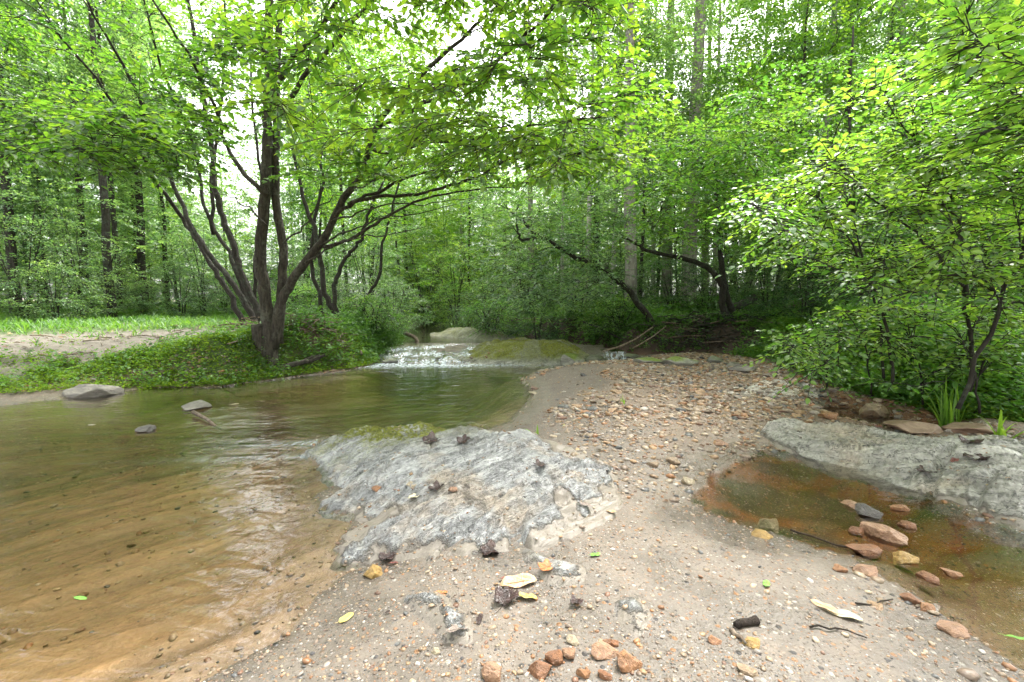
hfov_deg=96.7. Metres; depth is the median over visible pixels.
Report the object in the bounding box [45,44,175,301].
forest tree
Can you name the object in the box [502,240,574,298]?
shrub
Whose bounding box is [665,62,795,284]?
forest tree
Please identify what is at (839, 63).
forest tree
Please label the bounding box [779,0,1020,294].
forest tree
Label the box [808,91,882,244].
forest tree
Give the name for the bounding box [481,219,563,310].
shrub
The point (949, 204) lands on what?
tree
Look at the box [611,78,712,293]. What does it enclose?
evergreen tree
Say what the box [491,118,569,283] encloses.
forest tree
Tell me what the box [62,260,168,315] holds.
shrub
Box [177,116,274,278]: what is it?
forest tree
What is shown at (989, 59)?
overhanging tree
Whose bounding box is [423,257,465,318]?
shrub
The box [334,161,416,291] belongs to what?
forest tree
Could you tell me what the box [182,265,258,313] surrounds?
shrub
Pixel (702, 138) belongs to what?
arching tree
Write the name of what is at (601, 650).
stone
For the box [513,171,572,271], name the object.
forest tree
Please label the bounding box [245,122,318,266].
forest tree
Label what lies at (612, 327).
shrub
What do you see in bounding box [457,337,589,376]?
rock ledge
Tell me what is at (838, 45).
forest tree
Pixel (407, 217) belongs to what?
forest tree
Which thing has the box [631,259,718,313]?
shrub
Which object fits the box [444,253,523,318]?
shrub
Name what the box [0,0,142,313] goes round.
forest tree
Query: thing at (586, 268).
shrub
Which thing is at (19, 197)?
forest tree
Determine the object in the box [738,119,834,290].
forest tree
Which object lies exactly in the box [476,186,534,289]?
forest tree
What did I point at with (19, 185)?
forest tree
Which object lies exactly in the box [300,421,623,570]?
rock outcrop
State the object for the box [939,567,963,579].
stone
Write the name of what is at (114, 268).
shrub
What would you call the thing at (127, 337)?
bank twigs
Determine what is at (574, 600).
fallen leaf
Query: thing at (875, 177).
forest tree
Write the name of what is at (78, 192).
forest tree
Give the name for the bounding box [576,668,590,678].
stone
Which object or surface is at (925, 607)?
stone
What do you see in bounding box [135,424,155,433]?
stone
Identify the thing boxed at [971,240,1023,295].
shrub
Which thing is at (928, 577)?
stone
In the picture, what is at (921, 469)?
fallen leaf
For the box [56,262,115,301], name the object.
shrub
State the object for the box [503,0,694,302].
forest tree
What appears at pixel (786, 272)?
shrub
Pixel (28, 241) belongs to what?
forest tree
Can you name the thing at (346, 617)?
fallen leaf
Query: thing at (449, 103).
forest tree
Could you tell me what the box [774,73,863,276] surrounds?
evergreen tree
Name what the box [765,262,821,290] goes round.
shrub
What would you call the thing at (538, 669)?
stone
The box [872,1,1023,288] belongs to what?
forest tree
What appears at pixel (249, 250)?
forest tree
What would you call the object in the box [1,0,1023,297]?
sky
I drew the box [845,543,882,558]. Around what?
stone
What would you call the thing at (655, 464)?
stone
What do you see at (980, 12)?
forest tree
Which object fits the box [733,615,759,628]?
fallen branch
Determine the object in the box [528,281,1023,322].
ground cover
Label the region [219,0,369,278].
forest tree
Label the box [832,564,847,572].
stone
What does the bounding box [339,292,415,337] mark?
shrub
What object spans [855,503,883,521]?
stone
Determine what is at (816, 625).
fallen branch
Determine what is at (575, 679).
fine pebbles
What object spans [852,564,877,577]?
stone
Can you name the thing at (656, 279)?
shrub
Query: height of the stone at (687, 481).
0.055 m
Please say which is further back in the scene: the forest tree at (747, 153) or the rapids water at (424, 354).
the forest tree at (747, 153)
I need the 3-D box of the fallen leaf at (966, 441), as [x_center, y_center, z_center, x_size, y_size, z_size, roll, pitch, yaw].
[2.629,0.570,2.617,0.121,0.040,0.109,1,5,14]
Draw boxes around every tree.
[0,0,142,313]
[0,0,165,315]
[0,0,206,315]
[0,0,225,317]
[0,0,296,327]
[0,10,73,298]
[0,14,88,303]
[0,36,76,300]
[0,37,96,294]
[0,39,132,304]
[0,57,146,294]
[0,77,60,269]
[0,98,45,264]
[2,0,131,301]
[3,0,248,312]
[3,28,116,283]
[13,0,204,300]
[17,160,97,293]
[22,33,224,304]
[34,0,198,297]
[35,0,253,310]
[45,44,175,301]
[92,179,196,280]
[95,15,225,296]
[114,96,236,305]
[143,158,205,285]
[152,0,680,367]
[154,208,206,290]
[168,201,224,291]
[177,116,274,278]
[179,194,256,280]
[193,166,278,280]
[206,27,391,308]
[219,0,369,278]
[219,230,252,282]
[227,230,277,282]
[228,1,354,292]
[242,199,302,283]
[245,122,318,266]
[253,96,333,279]
[256,23,425,315]
[259,69,388,305]
[273,16,451,322]
[279,1,455,306]
[285,209,328,279]
[288,103,364,279]
[318,165,403,293]
[323,222,366,290]
[331,107,382,286]
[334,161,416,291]
[340,121,464,311]
[345,29,451,313]
[353,187,418,284]
[365,85,442,286]
[377,168,459,276]
[382,4,483,290]
[382,186,456,307]
[385,99,471,277]
[405,105,527,318]
[409,184,494,314]
[426,63,494,299]
[438,192,502,296]
[441,171,502,292]
[445,169,501,270]
[446,160,654,327]
[451,127,515,255]
[451,153,541,305]
[458,106,513,264]
[459,43,542,308]
[467,0,594,304]
[474,214,512,283]
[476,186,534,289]
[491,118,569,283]
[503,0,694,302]
[509,10,608,288]
[511,0,770,310]
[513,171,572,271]
[514,1,667,303]
[516,158,586,296]
[521,110,585,285]
[535,192,584,269]
[536,110,637,275]
[544,0,688,295]
[550,158,618,287]
[557,177,618,264]
[560,3,714,302]
[562,29,709,271]
[568,0,839,304]
[568,109,659,289]
[590,0,733,296]
[591,130,685,294]
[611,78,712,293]
[614,87,828,318]
[615,0,780,299]
[620,88,737,302]
[652,0,792,291]
[655,111,738,290]
[659,0,808,295]
[659,52,800,280]
[663,0,922,302]
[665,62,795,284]
[682,160,749,271]
[694,0,824,285]
[695,25,1007,308]
[703,2,881,276]
[703,57,1023,409]
[712,50,776,271]
[727,1,838,287]
[730,6,881,298]
[734,0,933,299]
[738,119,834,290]
[740,0,956,283]
[769,0,887,198]
[773,123,824,288]
[774,0,1023,295]
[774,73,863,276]
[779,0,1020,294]
[791,2,881,165]
[798,0,972,248]
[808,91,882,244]
[831,99,908,281]
[836,0,1023,302]
[847,2,1023,293]
[852,0,1023,203]
[856,107,933,259]
[859,18,1012,264]
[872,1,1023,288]
[908,0,1023,295]
[916,5,1019,288]
[926,0,1022,291]
[955,0,1019,103]
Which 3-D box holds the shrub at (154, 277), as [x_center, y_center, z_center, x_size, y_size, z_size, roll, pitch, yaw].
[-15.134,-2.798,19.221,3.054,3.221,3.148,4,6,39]
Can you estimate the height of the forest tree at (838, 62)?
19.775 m
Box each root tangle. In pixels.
[614,310,822,351]
[661,304,859,342]
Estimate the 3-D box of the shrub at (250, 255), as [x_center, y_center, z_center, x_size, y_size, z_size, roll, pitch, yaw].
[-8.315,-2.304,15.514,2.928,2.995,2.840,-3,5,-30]
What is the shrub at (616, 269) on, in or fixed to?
on the ground at (984, 598)
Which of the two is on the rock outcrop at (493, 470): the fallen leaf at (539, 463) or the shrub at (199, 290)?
the fallen leaf at (539, 463)
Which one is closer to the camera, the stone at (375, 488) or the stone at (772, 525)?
the stone at (772, 525)
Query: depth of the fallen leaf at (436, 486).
2.18 m
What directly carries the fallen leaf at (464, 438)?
on the rock outcrop at (493, 470)
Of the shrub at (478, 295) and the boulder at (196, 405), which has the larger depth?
the shrub at (478, 295)
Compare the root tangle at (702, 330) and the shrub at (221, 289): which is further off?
the shrub at (221, 289)
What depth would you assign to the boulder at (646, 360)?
6.38 m
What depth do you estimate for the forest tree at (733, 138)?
15.41 m
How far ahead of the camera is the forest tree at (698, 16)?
12.37 m
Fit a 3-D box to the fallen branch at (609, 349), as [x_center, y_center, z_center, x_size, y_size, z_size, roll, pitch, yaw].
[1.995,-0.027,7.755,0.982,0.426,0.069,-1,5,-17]
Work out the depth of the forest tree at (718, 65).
14.39 m
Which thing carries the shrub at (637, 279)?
on the ground at (984, 598)
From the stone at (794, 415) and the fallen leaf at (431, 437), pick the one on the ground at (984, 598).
the stone at (794, 415)
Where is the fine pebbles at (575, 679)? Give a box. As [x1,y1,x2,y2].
[57,407,1023,681]
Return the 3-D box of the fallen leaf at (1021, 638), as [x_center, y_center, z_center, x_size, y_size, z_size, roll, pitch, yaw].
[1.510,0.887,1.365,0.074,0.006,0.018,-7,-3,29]
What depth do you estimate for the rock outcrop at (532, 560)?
1.55 m
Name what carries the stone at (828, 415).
on the ground at (984, 598)
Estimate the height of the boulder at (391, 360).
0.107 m
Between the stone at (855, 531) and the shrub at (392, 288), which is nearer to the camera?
the stone at (855, 531)
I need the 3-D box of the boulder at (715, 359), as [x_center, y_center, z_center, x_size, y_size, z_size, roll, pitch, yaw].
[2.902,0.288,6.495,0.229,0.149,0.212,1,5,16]
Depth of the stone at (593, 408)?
3.98 m
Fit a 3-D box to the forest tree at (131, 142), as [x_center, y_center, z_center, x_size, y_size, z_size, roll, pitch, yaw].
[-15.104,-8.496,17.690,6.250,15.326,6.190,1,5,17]
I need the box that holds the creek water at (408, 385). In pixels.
[0,363,914,567]
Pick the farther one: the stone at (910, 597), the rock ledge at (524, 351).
the rock ledge at (524, 351)
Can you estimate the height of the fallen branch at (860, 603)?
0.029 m
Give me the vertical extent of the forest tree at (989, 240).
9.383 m
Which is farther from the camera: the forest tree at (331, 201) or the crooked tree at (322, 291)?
the forest tree at (331, 201)
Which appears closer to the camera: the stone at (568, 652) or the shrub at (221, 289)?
the stone at (568, 652)
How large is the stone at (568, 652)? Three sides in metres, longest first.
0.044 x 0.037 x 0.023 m
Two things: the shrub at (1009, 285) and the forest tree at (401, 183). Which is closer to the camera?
the shrub at (1009, 285)
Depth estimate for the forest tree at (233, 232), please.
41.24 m
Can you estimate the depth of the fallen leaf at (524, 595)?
1.44 m
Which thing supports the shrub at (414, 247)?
on the ground at (984, 598)
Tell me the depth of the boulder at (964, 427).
3.19 m
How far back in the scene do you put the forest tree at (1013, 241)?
10.30 m
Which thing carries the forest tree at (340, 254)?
on the ground at (984, 598)
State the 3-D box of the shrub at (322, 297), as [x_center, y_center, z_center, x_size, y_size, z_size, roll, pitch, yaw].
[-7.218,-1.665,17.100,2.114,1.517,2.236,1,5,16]
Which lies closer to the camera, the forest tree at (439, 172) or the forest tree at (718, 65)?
the forest tree at (718, 65)
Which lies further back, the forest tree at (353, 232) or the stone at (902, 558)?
the forest tree at (353, 232)
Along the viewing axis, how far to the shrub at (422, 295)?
17.39 m
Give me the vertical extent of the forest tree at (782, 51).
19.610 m
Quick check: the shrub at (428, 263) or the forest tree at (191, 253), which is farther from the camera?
the forest tree at (191, 253)
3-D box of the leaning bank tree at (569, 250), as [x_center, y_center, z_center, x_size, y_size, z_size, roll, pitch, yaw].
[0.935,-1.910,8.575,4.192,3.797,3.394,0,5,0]
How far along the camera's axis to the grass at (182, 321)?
8.62 m
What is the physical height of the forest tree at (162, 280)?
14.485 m
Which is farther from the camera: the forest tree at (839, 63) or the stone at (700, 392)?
the forest tree at (839, 63)
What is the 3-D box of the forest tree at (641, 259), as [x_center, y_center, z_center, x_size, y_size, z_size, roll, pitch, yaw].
[3.489,-4.748,12.188,4.220,8.139,4.326,-2,5,-22]
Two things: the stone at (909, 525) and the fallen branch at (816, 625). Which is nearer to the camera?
the fallen branch at (816, 625)
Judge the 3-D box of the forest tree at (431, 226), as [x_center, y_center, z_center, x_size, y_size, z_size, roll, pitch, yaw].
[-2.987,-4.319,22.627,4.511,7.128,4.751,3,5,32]
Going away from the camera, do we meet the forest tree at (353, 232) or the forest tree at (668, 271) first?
the forest tree at (668, 271)
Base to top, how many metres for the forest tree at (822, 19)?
17.901 m
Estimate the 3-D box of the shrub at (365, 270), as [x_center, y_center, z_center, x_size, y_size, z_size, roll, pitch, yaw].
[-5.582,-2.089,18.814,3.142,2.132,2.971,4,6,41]
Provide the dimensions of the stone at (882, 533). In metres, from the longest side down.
0.166 x 0.095 x 0.085 m
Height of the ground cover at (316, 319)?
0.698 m
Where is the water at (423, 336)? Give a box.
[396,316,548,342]
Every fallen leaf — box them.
[73,596,86,599]
[336,612,353,622]
[374,551,395,561]
[420,431,439,443]
[426,479,443,491]
[446,624,467,631]
[456,434,470,443]
[476,613,482,624]
[478,539,499,554]
[493,586,518,612]
[495,573,536,587]
[519,592,536,598]
[531,459,546,466]
[538,559,552,570]
[570,594,583,606]
[763,580,769,585]
[806,596,838,613]
[819,607,862,620]
[913,465,936,472]
[958,435,984,444]
[963,452,991,460]
[999,633,1023,639]
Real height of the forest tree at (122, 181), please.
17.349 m
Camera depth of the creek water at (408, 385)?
4.82 m
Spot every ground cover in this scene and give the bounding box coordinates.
[0,299,358,317]
[0,312,403,392]
[204,313,352,347]
[494,294,661,346]
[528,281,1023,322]
[569,304,813,352]
[722,296,1023,418]
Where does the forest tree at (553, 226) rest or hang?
on the ground at (984, 598)
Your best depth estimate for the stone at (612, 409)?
3.93 m
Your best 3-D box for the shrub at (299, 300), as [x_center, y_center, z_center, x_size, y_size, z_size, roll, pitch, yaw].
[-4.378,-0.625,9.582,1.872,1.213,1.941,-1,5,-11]
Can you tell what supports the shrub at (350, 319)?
on the ground at (984, 598)
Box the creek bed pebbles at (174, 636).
[0,405,516,678]
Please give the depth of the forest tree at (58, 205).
16.88 m
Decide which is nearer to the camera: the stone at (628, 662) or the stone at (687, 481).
the stone at (628, 662)
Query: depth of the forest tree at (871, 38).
14.64 m
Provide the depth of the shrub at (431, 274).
17.56 m
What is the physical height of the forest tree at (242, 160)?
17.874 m
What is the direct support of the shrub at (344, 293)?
on the ground at (984, 598)
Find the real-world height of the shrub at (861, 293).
1.769 m
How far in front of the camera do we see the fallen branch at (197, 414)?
3.91 m
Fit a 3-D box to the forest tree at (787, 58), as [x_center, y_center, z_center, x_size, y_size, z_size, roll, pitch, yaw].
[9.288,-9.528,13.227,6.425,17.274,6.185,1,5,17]
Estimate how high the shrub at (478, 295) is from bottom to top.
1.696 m
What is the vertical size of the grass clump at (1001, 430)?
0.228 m
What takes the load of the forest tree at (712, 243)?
on the ground at (984, 598)
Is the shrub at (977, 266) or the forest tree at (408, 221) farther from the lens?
the forest tree at (408, 221)
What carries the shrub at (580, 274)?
on the ground at (984, 598)
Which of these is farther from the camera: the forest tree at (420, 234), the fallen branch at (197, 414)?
the forest tree at (420, 234)
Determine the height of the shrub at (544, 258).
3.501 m
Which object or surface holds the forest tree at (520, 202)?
on the ground at (984, 598)
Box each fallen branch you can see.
[191,410,220,429]
[583,321,622,340]
[603,327,653,352]
[633,326,665,348]
[729,627,746,643]
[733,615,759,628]
[790,529,847,547]
[809,624,866,637]
[855,598,892,605]
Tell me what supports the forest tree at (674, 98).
on the ground at (984, 598)
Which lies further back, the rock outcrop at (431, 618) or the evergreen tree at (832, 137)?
the evergreen tree at (832, 137)
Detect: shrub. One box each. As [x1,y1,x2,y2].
[0,174,109,321]
[0,258,112,321]
[1,244,66,301]
[4,207,145,317]
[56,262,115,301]
[58,227,161,307]
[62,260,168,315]
[106,283,176,315]
[115,237,194,306]
[116,254,173,302]
[123,258,226,317]
[136,211,253,315]
[173,271,229,307]
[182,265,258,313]
[195,268,257,311]
[221,229,304,314]
[237,267,277,305]
[250,230,345,315]
[267,254,303,297]
[271,284,341,317]
[273,278,326,313]
[273,300,407,367]
[288,254,331,309]
[293,279,342,307]
[302,275,378,316]
[323,222,419,318]
[338,269,401,309]
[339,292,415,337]
[355,278,433,336]
[370,227,480,322]
[391,230,470,311]
[391,252,472,321]
[394,268,452,316]
[406,241,506,328]
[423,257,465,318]
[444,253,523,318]
[449,275,530,328]
[450,297,532,339]
[452,255,495,304]
[464,269,511,310]
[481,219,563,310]
[499,249,564,301]
[501,291,575,339]
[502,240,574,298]
[540,266,615,317]
[548,232,620,304]
[552,259,610,299]
[575,294,655,341]
[577,249,654,300]
[592,260,667,309]
[606,269,659,295]
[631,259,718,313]
[637,266,679,294]
[662,255,751,312]
[687,240,798,305]
[709,196,831,313]
[730,226,906,324]
[742,289,1023,413]
[756,202,894,312]
[763,199,1008,324]
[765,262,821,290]
[932,190,1023,292]
[941,236,1019,291]
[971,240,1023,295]
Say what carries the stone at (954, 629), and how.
on the ground at (984, 598)
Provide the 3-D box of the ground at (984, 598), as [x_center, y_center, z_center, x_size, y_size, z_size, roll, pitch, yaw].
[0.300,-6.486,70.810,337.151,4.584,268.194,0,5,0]
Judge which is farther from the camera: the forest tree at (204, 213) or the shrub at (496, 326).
the forest tree at (204, 213)
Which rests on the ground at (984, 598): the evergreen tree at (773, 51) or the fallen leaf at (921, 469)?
the evergreen tree at (773, 51)
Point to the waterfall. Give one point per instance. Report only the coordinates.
(612, 354)
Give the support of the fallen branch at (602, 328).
on the ground at (984, 598)
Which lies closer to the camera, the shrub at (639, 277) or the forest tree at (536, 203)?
the shrub at (639, 277)
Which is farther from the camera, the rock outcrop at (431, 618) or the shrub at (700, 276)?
the shrub at (700, 276)
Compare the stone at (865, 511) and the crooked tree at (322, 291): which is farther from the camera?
the crooked tree at (322, 291)
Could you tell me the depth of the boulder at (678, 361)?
6.09 m
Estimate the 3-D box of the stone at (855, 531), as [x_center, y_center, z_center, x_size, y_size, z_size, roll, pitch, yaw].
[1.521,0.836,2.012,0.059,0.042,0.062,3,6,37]
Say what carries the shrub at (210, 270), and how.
on the ground at (984, 598)
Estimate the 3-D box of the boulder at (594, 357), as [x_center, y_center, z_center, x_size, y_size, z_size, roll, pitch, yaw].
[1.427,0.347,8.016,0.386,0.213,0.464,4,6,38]
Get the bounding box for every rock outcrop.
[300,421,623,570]
[402,592,473,645]
[515,546,585,585]
[613,595,651,637]
[740,379,825,408]
[757,418,1023,529]
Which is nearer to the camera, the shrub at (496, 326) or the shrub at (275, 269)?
the shrub at (496, 326)
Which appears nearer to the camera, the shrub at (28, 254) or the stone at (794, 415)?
the stone at (794, 415)
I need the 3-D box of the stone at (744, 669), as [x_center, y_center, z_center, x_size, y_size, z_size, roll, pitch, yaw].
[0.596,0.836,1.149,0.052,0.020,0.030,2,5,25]
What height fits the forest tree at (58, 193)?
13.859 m
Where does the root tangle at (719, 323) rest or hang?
on the ground at (984, 598)
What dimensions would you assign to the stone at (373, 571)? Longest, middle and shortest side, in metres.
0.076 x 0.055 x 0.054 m
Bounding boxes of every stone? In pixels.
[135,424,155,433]
[363,564,382,578]
[371,485,380,491]
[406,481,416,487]
[431,647,439,654]
[448,487,457,491]
[481,661,501,681]
[528,660,552,680]
[545,649,563,665]
[562,647,575,658]
[566,634,578,645]
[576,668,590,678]
[586,406,597,410]
[591,640,618,659]
[598,669,611,680]
[603,639,618,646]
[607,408,617,411]
[608,398,619,401]
[610,389,621,393]
[617,649,642,672]
[646,461,658,466]
[666,457,680,464]
[681,477,694,484]
[695,390,705,394]
[708,635,721,644]
[713,439,728,445]
[737,663,758,676]
[742,637,759,648]
[751,528,772,539]
[757,518,778,532]
[764,397,775,401]
[791,413,802,417]
[818,411,836,419]
[827,388,838,392]
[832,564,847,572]
[840,500,856,508]
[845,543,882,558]
[848,526,863,537]
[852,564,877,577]
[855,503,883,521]
[859,403,888,418]
[859,521,908,547]
[867,600,883,610]
[890,504,909,511]
[892,551,919,564]
[897,520,916,530]
[899,592,920,604]
[916,570,939,585]
[920,602,935,611]
[936,620,970,638]
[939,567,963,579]
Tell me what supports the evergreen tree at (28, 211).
on the ground at (984, 598)
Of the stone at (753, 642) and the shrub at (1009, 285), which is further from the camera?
the shrub at (1009, 285)
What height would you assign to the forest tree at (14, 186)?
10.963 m
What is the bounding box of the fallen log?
[404,331,418,341]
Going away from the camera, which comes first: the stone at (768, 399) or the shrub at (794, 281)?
the stone at (768, 399)
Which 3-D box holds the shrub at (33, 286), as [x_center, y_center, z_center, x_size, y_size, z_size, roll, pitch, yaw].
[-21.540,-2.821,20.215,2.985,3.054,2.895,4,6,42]
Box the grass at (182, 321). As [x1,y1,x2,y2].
[0,309,406,345]
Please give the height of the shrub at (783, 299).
1.671 m
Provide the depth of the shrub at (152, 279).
22.64 m
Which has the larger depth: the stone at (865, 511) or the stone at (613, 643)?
the stone at (865, 511)
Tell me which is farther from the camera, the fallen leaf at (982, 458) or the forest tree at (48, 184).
the forest tree at (48, 184)
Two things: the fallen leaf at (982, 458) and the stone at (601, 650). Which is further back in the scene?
the fallen leaf at (982, 458)
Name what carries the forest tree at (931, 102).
on the ground at (984, 598)
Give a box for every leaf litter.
[2,318,329,363]
[122,296,1005,501]
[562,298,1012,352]
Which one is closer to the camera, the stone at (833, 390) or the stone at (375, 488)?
the stone at (375, 488)
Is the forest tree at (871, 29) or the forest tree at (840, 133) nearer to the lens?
the forest tree at (871, 29)
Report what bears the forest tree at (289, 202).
on the ground at (984, 598)
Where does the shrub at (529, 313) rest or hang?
on the ground at (984, 598)
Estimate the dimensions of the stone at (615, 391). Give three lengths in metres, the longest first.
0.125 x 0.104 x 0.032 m
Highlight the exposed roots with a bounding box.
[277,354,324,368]
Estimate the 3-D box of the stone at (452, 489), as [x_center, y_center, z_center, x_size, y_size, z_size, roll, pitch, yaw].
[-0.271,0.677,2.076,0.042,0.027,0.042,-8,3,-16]
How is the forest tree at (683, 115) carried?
on the ground at (984, 598)
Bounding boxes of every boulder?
[62,384,123,398]
[181,400,211,410]
[381,358,398,362]
[561,353,584,364]
[585,355,604,361]
[619,353,638,358]
[633,357,660,362]
[660,356,699,365]
[707,356,723,362]
[726,362,741,365]
[727,365,755,371]
[883,420,943,433]
[941,422,993,434]
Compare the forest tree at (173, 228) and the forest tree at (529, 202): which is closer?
the forest tree at (529, 202)
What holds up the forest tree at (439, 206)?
on the ground at (984, 598)
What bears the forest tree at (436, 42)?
on the ground at (984, 598)
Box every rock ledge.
[430,327,514,340]
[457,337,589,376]
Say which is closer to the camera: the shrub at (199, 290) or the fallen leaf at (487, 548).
the fallen leaf at (487, 548)
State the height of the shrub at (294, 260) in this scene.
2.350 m
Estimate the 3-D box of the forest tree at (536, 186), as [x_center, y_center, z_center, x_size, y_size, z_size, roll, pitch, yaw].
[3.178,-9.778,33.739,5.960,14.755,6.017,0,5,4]
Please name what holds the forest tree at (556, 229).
on the ground at (984, 598)
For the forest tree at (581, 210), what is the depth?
14.40 m
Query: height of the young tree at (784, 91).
5.605 m
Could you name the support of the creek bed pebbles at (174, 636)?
on the ground at (984, 598)
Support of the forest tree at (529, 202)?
on the ground at (984, 598)
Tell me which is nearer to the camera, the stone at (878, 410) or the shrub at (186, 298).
the stone at (878, 410)
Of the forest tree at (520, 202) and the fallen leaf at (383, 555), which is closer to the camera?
the fallen leaf at (383, 555)
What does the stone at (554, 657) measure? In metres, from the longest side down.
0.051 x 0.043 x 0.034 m
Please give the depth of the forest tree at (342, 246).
13.55 m
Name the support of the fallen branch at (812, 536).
on the creek water at (408, 385)
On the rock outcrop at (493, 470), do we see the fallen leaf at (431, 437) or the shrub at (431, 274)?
the fallen leaf at (431, 437)
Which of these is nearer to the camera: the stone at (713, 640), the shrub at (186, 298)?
the stone at (713, 640)
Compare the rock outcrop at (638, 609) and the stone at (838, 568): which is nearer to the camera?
the rock outcrop at (638, 609)
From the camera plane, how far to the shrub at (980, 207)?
13.85 m
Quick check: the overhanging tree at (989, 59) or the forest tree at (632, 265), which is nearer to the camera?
the overhanging tree at (989, 59)
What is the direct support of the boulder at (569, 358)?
on the rock ledge at (524, 351)
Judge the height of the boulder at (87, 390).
0.229 m
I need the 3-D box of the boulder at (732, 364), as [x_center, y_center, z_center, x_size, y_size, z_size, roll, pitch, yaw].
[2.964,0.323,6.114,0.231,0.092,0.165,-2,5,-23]
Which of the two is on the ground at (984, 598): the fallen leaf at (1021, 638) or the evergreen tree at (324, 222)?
the evergreen tree at (324, 222)
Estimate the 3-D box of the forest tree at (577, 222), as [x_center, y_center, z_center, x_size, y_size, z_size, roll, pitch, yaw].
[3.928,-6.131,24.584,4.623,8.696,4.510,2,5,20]
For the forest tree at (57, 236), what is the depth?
25.97 m
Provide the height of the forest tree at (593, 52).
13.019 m
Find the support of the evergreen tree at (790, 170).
on the ground at (984, 598)
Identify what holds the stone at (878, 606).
on the ground at (984, 598)
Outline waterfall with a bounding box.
[600,349,624,359]
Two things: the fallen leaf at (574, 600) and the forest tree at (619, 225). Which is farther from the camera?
the forest tree at (619, 225)
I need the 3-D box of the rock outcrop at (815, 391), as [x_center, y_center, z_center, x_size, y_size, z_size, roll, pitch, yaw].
[2.751,0.604,4.675,1.413,0.347,0.948,-2,5,-26]
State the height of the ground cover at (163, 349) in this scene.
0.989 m
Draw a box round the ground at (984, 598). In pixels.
[0,292,1023,681]
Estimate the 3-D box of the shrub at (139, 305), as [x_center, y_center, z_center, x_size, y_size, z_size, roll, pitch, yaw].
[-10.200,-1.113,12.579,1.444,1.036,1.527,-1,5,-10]
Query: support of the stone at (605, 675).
on the ground at (984, 598)
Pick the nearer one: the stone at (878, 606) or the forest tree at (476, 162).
the stone at (878, 606)
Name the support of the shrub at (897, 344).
on the ground at (984, 598)
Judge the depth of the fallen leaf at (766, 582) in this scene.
1.52 m
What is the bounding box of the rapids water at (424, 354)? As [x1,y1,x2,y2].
[376,343,478,368]
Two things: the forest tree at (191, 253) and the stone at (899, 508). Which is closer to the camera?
the stone at (899, 508)
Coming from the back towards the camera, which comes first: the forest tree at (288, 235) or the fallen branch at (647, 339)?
the forest tree at (288, 235)
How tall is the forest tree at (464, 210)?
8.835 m
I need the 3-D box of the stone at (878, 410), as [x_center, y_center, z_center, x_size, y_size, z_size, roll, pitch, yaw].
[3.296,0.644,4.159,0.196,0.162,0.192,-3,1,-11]
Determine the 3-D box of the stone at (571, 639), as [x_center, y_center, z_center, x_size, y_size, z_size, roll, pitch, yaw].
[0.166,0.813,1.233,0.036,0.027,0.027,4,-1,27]
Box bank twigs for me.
[0,320,364,379]
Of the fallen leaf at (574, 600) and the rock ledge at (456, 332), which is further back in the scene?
the rock ledge at (456, 332)
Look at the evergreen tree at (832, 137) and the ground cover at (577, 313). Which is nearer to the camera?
the ground cover at (577, 313)
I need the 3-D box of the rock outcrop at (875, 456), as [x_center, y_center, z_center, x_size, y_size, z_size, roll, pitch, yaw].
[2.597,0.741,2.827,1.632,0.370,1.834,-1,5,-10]
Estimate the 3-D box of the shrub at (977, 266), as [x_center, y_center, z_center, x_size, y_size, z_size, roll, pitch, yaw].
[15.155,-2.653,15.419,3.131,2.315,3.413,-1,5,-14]
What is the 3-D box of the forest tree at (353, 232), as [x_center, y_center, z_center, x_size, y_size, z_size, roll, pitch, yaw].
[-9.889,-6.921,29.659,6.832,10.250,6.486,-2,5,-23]
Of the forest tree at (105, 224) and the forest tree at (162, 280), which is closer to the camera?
the forest tree at (105, 224)
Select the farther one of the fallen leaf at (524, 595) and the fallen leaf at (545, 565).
the fallen leaf at (545, 565)
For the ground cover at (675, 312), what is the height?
0.948 m
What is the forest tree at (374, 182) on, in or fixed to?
on the ground at (984, 598)
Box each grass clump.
[922,373,1009,426]
[969,410,1023,438]
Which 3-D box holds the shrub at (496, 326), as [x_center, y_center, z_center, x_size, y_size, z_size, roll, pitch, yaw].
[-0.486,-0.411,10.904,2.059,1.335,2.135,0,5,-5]
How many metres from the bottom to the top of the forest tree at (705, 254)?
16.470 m
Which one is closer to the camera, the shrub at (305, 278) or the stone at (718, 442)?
the stone at (718, 442)
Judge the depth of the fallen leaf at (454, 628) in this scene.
1.28 m
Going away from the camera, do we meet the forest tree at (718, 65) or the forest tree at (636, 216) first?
the forest tree at (718, 65)
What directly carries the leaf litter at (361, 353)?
on the ground at (984, 598)
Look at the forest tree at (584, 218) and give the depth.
25.83 m

